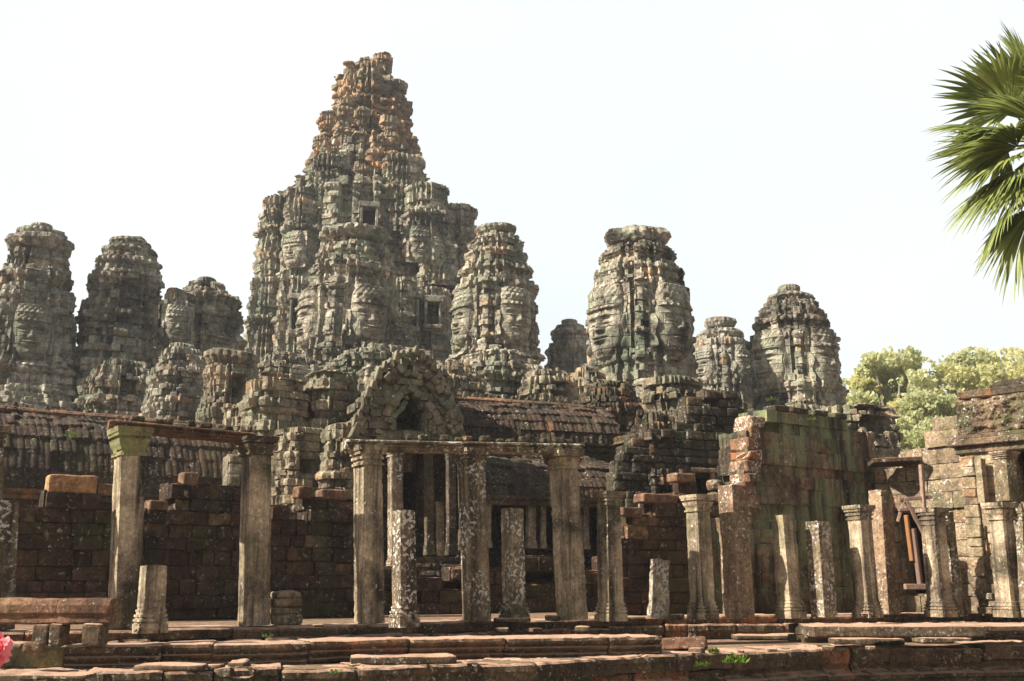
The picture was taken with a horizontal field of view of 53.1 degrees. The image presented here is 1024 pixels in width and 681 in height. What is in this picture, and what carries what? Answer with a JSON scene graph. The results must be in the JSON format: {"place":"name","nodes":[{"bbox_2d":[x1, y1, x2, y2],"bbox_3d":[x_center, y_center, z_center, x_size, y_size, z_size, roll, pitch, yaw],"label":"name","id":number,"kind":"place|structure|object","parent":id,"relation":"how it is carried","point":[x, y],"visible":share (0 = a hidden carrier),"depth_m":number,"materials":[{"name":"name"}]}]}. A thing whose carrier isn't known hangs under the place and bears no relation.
{"place":"outdoors","nodes":[
{"label":"outdoors","id":0,"kind":"place"},
{"bbox_2d":[0,383,74,410],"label":"ruined turret","id":1,"kind":"object","parent":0,"point":[42,396],"visible":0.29,"depth_m":41.53,"materials":[{"name":"stone"}]},
{"bbox_2d":[0,222,80,403],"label":"stone tower","id":2,"kind":"structure","parent":0,"point":[38,329],"depth_m":50.25,"materials":[{"name":"stone"}]},
{"bbox_2d":[16,490,111,598],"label":"ruined wall","id":3,"kind":"structure","parent":0,"point":[63,545],"depth_m":18.18,"materials":[{"name":"stone"}]},
{"bbox_2d":[44,474,97,493],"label":"wall block","id":4,"kind":"structure","parent":3,"relation":"on","point":[63,483],"depth_m":18.41,"materials":[{"name":"brown stone"}]},
{"bbox_2d":[71,235,164,401],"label":"stone tower","id":5,"kind":"structure","parent":0,"point":[125,284],"depth_m":52.24,"materials":[{"name":"stone"}]},
{"bbox_2d":[148,287,196,367],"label":"stone tower","id":6,"kind":"structure","parent":0,"point":[173,311],"depth_m":52.59,"materials":[{"name":"stone"}]},
{"bbox_2d":[182,276,247,352],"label":"stone tower","id":7,"kind":"structure","parent":0,"point":[218,321],"depth_m":56.40,"materials":[{"name":"stone"}]},
{"bbox_2d":[195,348,259,423],"bbox_3d":[-10.666,2.749,38.440,2.545,4.770,2.438,10,-16,-35],"label":"ruined turret","id":8,"kind":"object","parent":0,"point":[228,373],"visible":0.46,"depth_m":38.02,"materials":[{"name":"stone"}]},
{"bbox_2d":[257,351,327,410],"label":"ruined turret","id":9,"kind":"object","parent":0,"point":[285,364],"visible":0.16,"depth_m":43.40,"materials":[{"name":"stone"}]},
{"bbox_2d":[295,222,403,368],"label":"stone tower","id":10,"kind":"structure","parent":0,"point":[350,297],"depth_m":57.96,"materials":[{"name":"stone"}]},
{"bbox_2d":[243,51,477,362],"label":"central tower","id":11,"kind":"structure","parent":0,"point":[365,162],"depth_m":75.62,"materials":[{"name":"stone"}]},
{"bbox_2d":[422,295,443,331],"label":"doorway","id":12,"kind":"structure","parent":11,"relation":"in","point":[427,300],"depth_m":69.91,"materials":[{"name":"stone"}]},
{"bbox_2d":[327,342,442,397],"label":"ruined turret","id":13,"kind":"object","parent":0,"point":[364,361],"visible":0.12,"depth_m":44.86,"materials":[{"name":"stone"}]},
{"bbox_2d":[6,612,901,631],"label":"terrace floor","id":14,"kind":"structure","parent":0,"point":[234,622],"depth_m":18.93,"materials":[{"name":"stone"}]},
{"bbox_2d":[3,498,111,507],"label":"gallery wall","id":15,"kind":"structure","parent":14,"relation":"on","point":[24,502],"depth_m":25.71,"materials":[{"name":"stone"}]},
{"bbox_2d":[0,402,237,502],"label":"temple gallery","id":16,"kind":"object","parent":15,"relation":"on","point":[39,447],"visible":0.45,"depth_m":26.97,"materials":[{"name":"stone"}]},
{"bbox_2d":[72,358,150,415],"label":"ruined turret","id":17,"kind":"object","parent":14,"relation":"on","point":[116,386],"visible":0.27,"depth_m":42.48,"materials":[{"name":"stone"}]},
{"bbox_2d":[107,426,153,628],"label":"stone pillar","id":18,"kind":"structure","parent":14,"relation":"on","point":[129,445],"depth_m":15.53,"materials":[{"name":"stone"}]},
{"bbox_2d":[106,419,255,443],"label":"stone beam","id":19,"kind":"structure","parent":18,"relation":"on","point":[195,433],"depth_m":16.47,"materials":[{"name":"stone"}]},
{"bbox_2d":[138,342,206,420],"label":"ruined turret","id":20,"kind":"object","parent":14,"relation":"on","point":[174,381],"visible":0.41,"depth_m":40.81,"materials":[{"name":"stone"}]},
{"bbox_2d":[142,482,240,619],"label":"ruined wall","id":21,"kind":"structure","parent":14,"relation":"on","point":[191,538],"depth_m":19.45,"materials":[{"name":"stone"}]},
{"bbox_2d":[222,421,291,486],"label":"ruined wall","id":22,"kind":"structure","parent":14,"relation":"on","point":[232,469],"depth_m":27.59,"materials":[{"name":"stone"}]},
{"bbox_2d":[238,376,310,453],"bbox_3d":[-6.693,3.123,28.639,1.907,4.208,1.984,10,-16,-35],"label":"ruined turret","id":23,"kind":"object","parent":22,"relation":"on","point":[268,405],"visible":0.43,"depth_m":28.35,"materials":[{"name":"stone"}]},
{"bbox_2d":[303,369,358,428],"bbox_3d":[-5.234,3.098,29.291,1.660,4.496,1.606,10,-16,-35],"label":"ruined turret","id":24,"kind":"object","parent":22,"relation":"on","point":[333,395],"visible":0.35,"depth_m":29.06,"materials":[{"name":"stone"}]},
{"bbox_2d":[235,435,279,625],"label":"stone pillar","id":25,"kind":"structure","parent":14,"relation":"on","point":[256,453],"depth_m":16.50,"materials":[{"name":"stone"}]},
{"bbox_2d":[271,427,324,518],"bbox_3d":[-5.632,3.833,27.066,1.579,3.121,1.708,10,-16,-35],"label":"ruined turret","id":26,"kind":"object","parent":14,"relation":"on","point":[295,459],"visible":0.55,"depth_m":26.65,"materials":[{"name":"stone"}]},
{"bbox_2d":[270,497,354,618],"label":"ruined wall","id":27,"kind":"structure","parent":14,"relation":"on","point":[312,553],"depth_m":20.58,"materials":[{"name":"stone"}]},
{"bbox_2d":[315,422,353,508],"bbox_3d":[-4.429,3.688,26.462,1.252,3.166,1.204,10,-16,-35],"label":"ruined turret","id":28,"kind":"object","parent":14,"relation":"on","point":[336,470],"visible":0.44,"depth_m":26.17,"materials":[{"name":"stone"}]},
{"bbox_2d":[384,566,461,614],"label":"ruined wall","id":29,"kind":"structure","parent":14,"relation":"on","point":[433,597],"depth_m":22.78,"materials":[{"name":"stone"}]},
{"bbox_2d":[382,440,478,565],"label":"porch wall","id":30,"kind":"structure","parent":14,"relation":"on","point":[413,491],"depth_m":28.06,"materials":[{"name":"stone"}]},
{"bbox_2d":[340,345,464,454],"bbox_3d":[-3.060,1.660,27.667,3.425,2.825,1.875,6,-15,-24],"label":"pediment","id":31,"kind":"object","parent":30,"relation":"on","point":[376,408],"visible":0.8,"depth_m":27.09,"materials":[{"name":"stone"}]},
{"bbox_2d":[387,349,467,475],"bbox_3d":[-2.952,2.128,29.835,2.982,3.711,3.002,10,-16,-35],"label":"ruined turret","id":32,"kind":"object","parent":30,"relation":"on","point":[409,462],"visible":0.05,"depth_m":28.32,"materials":[{"name":"stone"}]},
{"bbox_2d":[455,454,608,507],"bbox_3d":[0.039,4.197,30.354,4.986,1.793,5.372,6,-15,-23],"label":"roof","id":33,"kind":"object","parent":30,"relation":"on","point":[517,480],"visible":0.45,"depth_m":28.12,"materials":[{"name":"stone"}]},
{"bbox_2d":[460,348,542,399],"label":"ruined turret","id":34,"kind":"object","parent":14,"relation":"on","point":[502,372],"visible":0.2,"depth_m":41.13,"materials":[{"name":"stone"}]},
{"bbox_2d":[516,367,578,403],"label":"ruined turret","id":35,"kind":"object","parent":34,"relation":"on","point":[543,383],"visible":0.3,"depth_m":40.06,"materials":[{"name":"stone"}]},
{"bbox_2d":[489,555,597,612],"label":"ruined wall","id":36,"kind":"structure","parent":14,"relation":"on","point":[540,597],"depth_m":24.23,"materials":[{"name":"stone"}]},
{"bbox_2d":[489,505,597,567],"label":"gallery wall","id":37,"kind":"structure","parent":14,"relation":"on","point":[495,556],"depth_m":29.89,"materials":[{"name":"stone"}]},
{"bbox_2d":[497,431,629,514],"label":"gallery wall","id":38,"kind":"structure","parent":37,"relation":"on","point":[605,457],"depth_m":31.77,"materials":[{"name":"stone"}]},
{"bbox_2d":[457,390,620,452],"bbox_3d":[0.128,2.715,33.055,5.606,2.068,4.173,5,-14,-20],"label":"roof","id":39,"kind":"object","parent":38,"relation":"on","point":[536,420],"visible":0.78,"depth_m":31.68,"materials":[{"name":"stone"}]},
{"bbox_2d":[540,449,587,620],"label":"stone pillar","id":40,"kind":"structure","parent":14,"relation":"on","point":[563,466],"depth_m":18.97,"materials":[{"name":"stone"}]},
{"bbox_2d":[572,380,644,431],"bbox_3d":[3.581,4.384,37.004,3.362,5.947,3.225,10,-16,-35],"label":"ruined turret","id":41,"kind":"object","parent":14,"relation":"on","point":[620,401],"visible":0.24,"depth_m":36.50,"materials":[{"name":"stone"}]},
{"bbox_2d":[592,490,627,621],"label":"stone pillar","id":42,"kind":"structure","parent":14,"relation":"on","point":[611,607],"depth_m":19.05,"materials":[{"name":"stone"}]},
{"bbox_2d":[647,558,669,618],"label":"stone pillar","id":43,"kind":"structure","parent":14,"relation":"on","point":[659,604],"depth_m":19.72,"materials":[{"name":"grey stone"}]},
{"bbox_2d":[621,481,696,615],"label":"ruined wall","id":44,"kind":"structure","parent":14,"relation":"on","point":[657,530],"depth_m":22.44,"materials":[{"name":"stone"}]},
{"bbox_2d":[640,375,704,422],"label":"ruined turret","id":45,"kind":"object","parent":14,"relation":"on","point":[664,393],"visible":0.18,"depth_m":33.87,"materials":[{"name":"stone"}]},
{"bbox_2d":[606,389,743,517],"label":"ruined wall","id":46,"kind":"structure","parent":14,"relation":"on","point":[698,428],"depth_m":29.12,"materials":[{"name":"stone"}]},
{"bbox_2d":[612,409,690,493],"bbox_3d":[4.097,3.910,29.399,2.206,3.886,2.120,10,-16,-35],"label":"ruined turret","id":47,"kind":"object","parent":46,"relation":"on","point":[652,419],"visible":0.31,"depth_m":28.87,"materials":[{"name":"stone"}]},
{"bbox_2d":[679,494,719,619],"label":"stone pillar","id":48,"kind":"structure","parent":14,"relation":"on","point":[702,603],"depth_m":20.04,"materials":[{"name":"stone"}]},
{"bbox_2d":[718,484,754,617],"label":"stone pillar","id":49,"kind":"structure","parent":14,"relation":"on","point":[737,584],"depth_m":20.42,"materials":[{"name":"stone"}]},
{"bbox_2d":[771,515,806,618],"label":"stone pillar","id":50,"kind":"structure","parent":14,"relation":"on","point":[790,605],"depth_m":20.57,"materials":[{"name":"stone"}]},
{"bbox_2d":[710,409,876,613],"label":"mossy wall","id":51,"kind":"structure","parent":14,"relation":"on","point":[801,468],"depth_m":23.96,"materials":[{"name":"stone"}]},
{"bbox_2d":[805,521,836,616],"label":"stone pillar","id":52,"kind":"structure","parent":14,"relation":"on","point":[823,601],"depth_m":20.66,"materials":[{"name":"stone"}]},
{"bbox_2d":[814,403,903,467],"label":"stone wall","id":53,"kind":"structure","parent":14,"relation":"on","point":[879,421],"depth_m":28.93,"materials":[{"name":"stone"}]},
{"bbox_2d":[842,504,883,617],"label":"stone pillar","id":54,"kind":"structure","parent":14,"relation":"on","point":[859,518],"depth_m":21.00,"materials":[{"name":"stone"}]},
{"bbox_2d":[874,415,983,615],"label":"ruined wall","id":55,"kind":"structure","parent":14,"relation":"on","point":[940,462],"depth_m":24.22,"materials":[{"name":"stone"}]},
{"bbox_2d":[915,507,957,616],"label":"stone pillar","id":56,"kind":"structure","parent":14,"relation":"on","point":[939,599],"depth_m":21.38,"materials":[{"name":"stone"}]},
{"bbox_2d":[945,512,967,615],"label":"stone pillar","id":57,"kind":"structure","parent":14,"relation":"on","point":[956,585],"depth_m":21.87,"materials":[{"name":"stone"}]},
{"bbox_2d":[437,361,488,397],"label":"ruined turret","id":58,"kind":"object","parent":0,"point":[462,377],"visible":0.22,"depth_m":35.94,"materials":[{"name":"stone"}]},
{"bbox_2d":[445,222,545,367],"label":"stone tower","id":59,"kind":"structure","parent":0,"point":[495,292],"depth_m":56.26,"materials":[{"name":"stone"}]},
{"bbox_2d":[0,0,1023,395],"label":"sky","id":60,"kind":"structure","parent":0,"point":[775,143],"materials":[{"name":"white"}]},
{"bbox_2d":[151,638,973,671],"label":"terrace floor","id":61,"kind":"structure","parent":0,"point":[730,643],"depth_m":18.85,"materials":[{"name":"stone"}]},
{"bbox_2d":[1,646,64,668],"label":"carved block","id":62,"kind":"object","parent":61,"relation":"on","point":[48,657],"depth_m":13.93,"materials":[{"name":"green stone"}]},
{"bbox_2d":[63,634,661,668],"bbox_3d":[-1.915,4.658,15.453,8.922,0.341,1.098,5,-14,-20],"label":"moulded edge","id":63,"kind":"object","parent":61,"relation":"on","point":[287,652],"visible":0.81,"depth_m":15.04,"materials":[{"name":"stone"}]},
{"bbox_2d":[0,597,116,646],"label":"stone balustrade","id":64,"kind":"object","parent":63,"relation":"on","point":[51,620],"visible":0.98,"depth_m":13.76,"materials":[{"name":"stone"}]},
{"bbox_2d":[132,565,168,633],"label":"stone pillar","id":65,"kind":"structure","parent":63,"relation":"on","point":[151,614],"depth_m":14.32,"materials":[{"name":"stone"}]},
{"bbox_2d":[350,653,456,664],"bbox_3d":[-1.568,4.591,14.743,1.515,0.145,0.522,2,-13,-8],"label":"fallen slab","id":66,"kind":"object","parent":61,"relation":"on","point":[422,659],"depth_m":14.52,"materials":[{"name":"stone"}]},
{"bbox_2d":[389,510,420,627],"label":"stone pillar","id":67,"kind":"structure","parent":61,"relation":"on","point":[404,611],"depth_m":16.37,"materials":[{"name":"stone"}]},
{"bbox_2d":[388,566,591,631],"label":"gallery platform","id":68,"kind":"structure","parent":61,"relation":"on","point":[535,578],"depth_m":24.39,"materials":[{"name":"stone"}]},
{"bbox_2d":[416,556,460,582],"bbox_3d":[-1.889,5.676,25.314,2.241,0.692,3.452,4,-14,-18],"label":"stone stair","id":69,"kind":"object","parent":68,"relation":"on","point":[440,561],"visible":0.36,"depth_m":25.10,"materials":[{"name":"stone"}]},
{"bbox_2d":[385,453,403,565],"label":"stone pillar","id":70,"kind":"structure","parent":69,"relation":"on","point":[395,482],"depth_m":25.31,"materials":[{"name":"stone"}]},
{"bbox_2d":[423,454,435,554],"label":"stone pillar","id":71,"kind":"structure","parent":69,"relation":"on","point":[429,542],"depth_m":26.44,"materials":[{"name":"stone"}]},
{"bbox_2d":[434,501,444,555],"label":"stone pillar","id":72,"kind":"structure","parent":69,"relation":"on","point":[439,541],"depth_m":26.40,"materials":[{"name":"stone"}]},
{"bbox_2d":[445,454,458,554],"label":"stone pillar","id":73,"kind":"structure","parent":69,"relation":"on","point":[451,546],"depth_m":26.24,"materials":[{"name":"stone"}]},
{"bbox_2d":[64,620,1023,645],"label":"terrace footing","id":74,"kind":"object","parent":61,"relation":"on","point":[714,631],"visible":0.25,"depth_m":20.66,"materials":[{"name":"stone"}]},
{"bbox_2d":[0,612,1023,643],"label":"terrace edge","id":75,"kind":"object","parent":74,"relation":"on","point":[234,632],"visible":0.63,"depth_m":17.44,"materials":[{"name":"stone"}]},
{"bbox_2d":[0,500,18,629],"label":"stone pillar","id":76,"kind":"structure","parent":75,"relation":"on","point":[9,511],"depth_m":14.80,"materials":[{"name":"stone"}]},
{"bbox_2d":[270,590,302,624],"bbox_3d":[-3.677,4.360,16.681,0.570,0.565,0.469,4,-14,-18],"label":"stone stack","id":77,"kind":"object","parent":75,"relation":"on","point":[285,606],"visible":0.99,"depth_m":16.49,"materials":[{"name":"stone"}]},
{"bbox_2d":[348,444,387,623],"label":"stone pillar","id":78,"kind":"structure","parent":75,"relation":"on","point":[369,594],"depth_m":17.39,"materials":[{"name":"stone"}]},
{"bbox_2d":[341,439,584,454],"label":"stone beam","id":79,"kind":"structure","parent":78,"relation":"on","point":[446,447],"depth_m":18.48,"materials":[{"name":"stone"}]},
{"bbox_2d":[452,447,490,621],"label":"stone pillar","id":80,"kind":"structure","parent":75,"relation":"on","point":[475,578],"depth_m":18.23,"materials":[{"name":"stone"}]},
{"bbox_2d":[499,508,529,622],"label":"stone pillar","id":81,"kind":"structure","parent":75,"relation":"on","point":[514,604],"depth_m":18.45,"materials":[{"name":"stone"}]},
{"bbox_2d":[868,490,899,614],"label":"stone pillar","id":82,"kind":"structure","parent":75,"relation":"on","point":[884,547],"depth_m":22.59,"materials":[{"name":"stone"}]},
{"bbox_2d":[661,636,707,649],"bbox_3d":[2.905,5.269,17.761,0.961,0.222,0.614,-6,-20,13],"label":"fallen slab","id":83,"kind":"object","parent":61,"relation":"on","point":[676,643],"depth_m":17.48,"materials":[{"name":"red stone"}]},
{"bbox_2d":[828,637,904,645],"bbox_3d":[6.699,5.696,19.396,1.319,0.159,0.528,-1,-13,3],"label":"fallen slab","id":84,"kind":"object","parent":61,"relation":"on","point":[868,641],"depth_m":19.16,"materials":[{"name":"stone"}]},
{"bbox_2d":[788,634,1023,642],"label":"ledge footing","id":85,"kind":"object","parent":61,"relation":"on","point":[800,638],"visible":0.1,"depth_m":20.39,"materials":[{"name":"stone"}]},
{"bbox_2d":[789,622,1023,634],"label":"ledge edge","id":86,"kind":"object","parent":85,"relation":"on","point":[794,628],"visible":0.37,"depth_m":20.40,"materials":[{"name":"stone"}]},
{"bbox_2d":[980,502,1023,617],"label":"stone pillar","id":87,"kind":"structure","parent":86,"relation":"on","point":[1000,516],"depth_m":21.21,"materials":[{"name":"stone"}]},
{"bbox_2d":[988,450,1019,501],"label":"stone pillar","id":88,"kind":"structure","parent":87,"relation":"on","point":[1005,477],"depth_m":21.80,"materials":[{"name":"stone"}]},
{"bbox_2d":[1013,508,1023,616],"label":"stone pillar","id":89,"kind":"structure","parent":86,"relation":"on","point":[1019,516],"depth_m":21.12,"materials":[{"name":"stone"}]},
{"bbox_2d":[930,622,1023,631],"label":"fallen slab","id":90,"kind":"object","parent":61,"relation":"on","point":[1004,627],"depth_m":18.62,"materials":[{"name":"stone"}]},
{"bbox_2d":[946,377,1023,615],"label":"ruined pavilion","id":91,"kind":"structure","parent":61,"relation":"on","point":[990,419],"depth_m":22.95,"materials":[{"name":"stone"}]},
{"bbox_2d":[974,458,988,502],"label":"stone pillar","id":92,"kind":"structure","parent":91,"relation":"on","point":[981,481],"depth_m":22.74,"materials":[{"name":"stone"}]},
{"bbox_2d":[544,319,587,375],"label":"stone tower","id":93,"kind":"structure","parent":0,"point":[566,350],"depth_m":78.79,"materials":[{"name":"stone"}]},
{"bbox_2d":[570,366,611,399],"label":"ruined turret","id":94,"kind":"object","parent":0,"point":[584,377],"visible":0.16,"depth_m":42.09,"materials":[{"name":"stone"}]},
{"bbox_2d":[583,224,698,396],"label":"stone tower","id":95,"kind":"structure","parent":0,"point":[640,321],"depth_m":51.53,"materials":[{"name":"stone"}]},
{"bbox_2d":[693,316,751,404],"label":"stone tower","id":96,"kind":"structure","parent":0,"point":[721,353],"depth_m":69.82,"materials":[{"name":"stone"}]},
{"bbox_2d":[743,284,849,410],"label":"stone tower","id":97,"kind":"structure","parent":0,"point":[792,346],"depth_m":53.47,"materials":[{"name":"stone"}]},
{"bbox_2d":[896,465,932,589],"bbox_3d":[8.798,4.045,22.294,0.834,2.677,0.174,0,-13,0],"label":"timber prop","id":98,"kind":"object","parent":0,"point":[912,545],"visible":0.81,"depth_m":22.25,"materials":[{"name":"brown wood"}]},
{"label":"ground","id":99,"kind":"structure","parent":0,"visible":0},
{"bbox_2d":[19,671,95,680],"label":"fallen slab","id":100,"kind":"object","parent":99,"relation":"on","point":[41,675],"depth_m":12.31,"materials":[{"name":"stone"}]},
{"bbox_2d":[534,659,1023,680],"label":"bottom terrace plinth","id":101,"kind":"structure","parent":99,"relation":"on","point":[999,670],"depth_m":18.36,"materials":[{"name":"stone"}]},
{"bbox_2d":[0,640,1023,680],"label":"bottom terrace edge","id":102,"kind":"object","parent":101,"relation":"on","point":[685,660],"visible":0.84,"depth_m":15.47,"materials":[{"name":"stone"}]},
{"bbox_2d":[133,662,207,671],"bbox_3d":[-4.503,4.322,13.554,0.908,0.127,0.418,1,-13,-5],"label":"fallen slab","id":103,"kind":"object","parent":102,"relation":"on","point":[179,666],"depth_m":13.39,"materials":[{"name":"stone"}]},
{"bbox_2d":[799,623,985,637],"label":"fallen slab","id":104,"kind":"structure","parent":102,"relation":"on","point":[879,630],"depth_m":18.19,"materials":[{"name":"stone"}]},
{"bbox_2d":[845,366,923,448],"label":"broadleaf tree","id":105,"kind":"object","parent":99,"relation":"on","point":[857,382],"visible":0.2,"depth_m":89.58,"materials":[{"name":"green plant"}]},
{"bbox_2d":[846,345,938,446],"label":"broadleaf tree","id":106,"kind":"object","parent":99,"relation":"on","point":[909,363],"visible":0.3,"depth_m":88.25,"materials":[{"name":"green plant"}]},
{"bbox_2d":[895,388,958,456],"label":"broadleaf tree","id":107,"kind":"object","parent":99,"relation":"on","point":[940,406],"visible":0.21,"depth_m":71.27,"materials":[{"name":"green plant"}]},
{"bbox_2d":[930,345,998,394],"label":"broadleaf tree","id":108,"kind":"object","parent":99,"relation":"on","point":[977,357],"visible":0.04,"depth_m":93.20,"materials":[{"name":"green plant"}]},
{"bbox_2d":[918,18,1023,304],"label":"fan palm","id":109,"kind":"object","parent":99,"relation":"on","point":[993,90],"visible":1,"depth_m":16.58,"materials":[{"name":"green plant"}]},
{"bbox_2d":[928,359,1023,429],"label":"broadleaf tree","id":110,"kind":"object","parent":99,"relation":"on","point":[976,377],"visible":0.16,"depth_m":87.19,"materials":[{"name":"green plant"}]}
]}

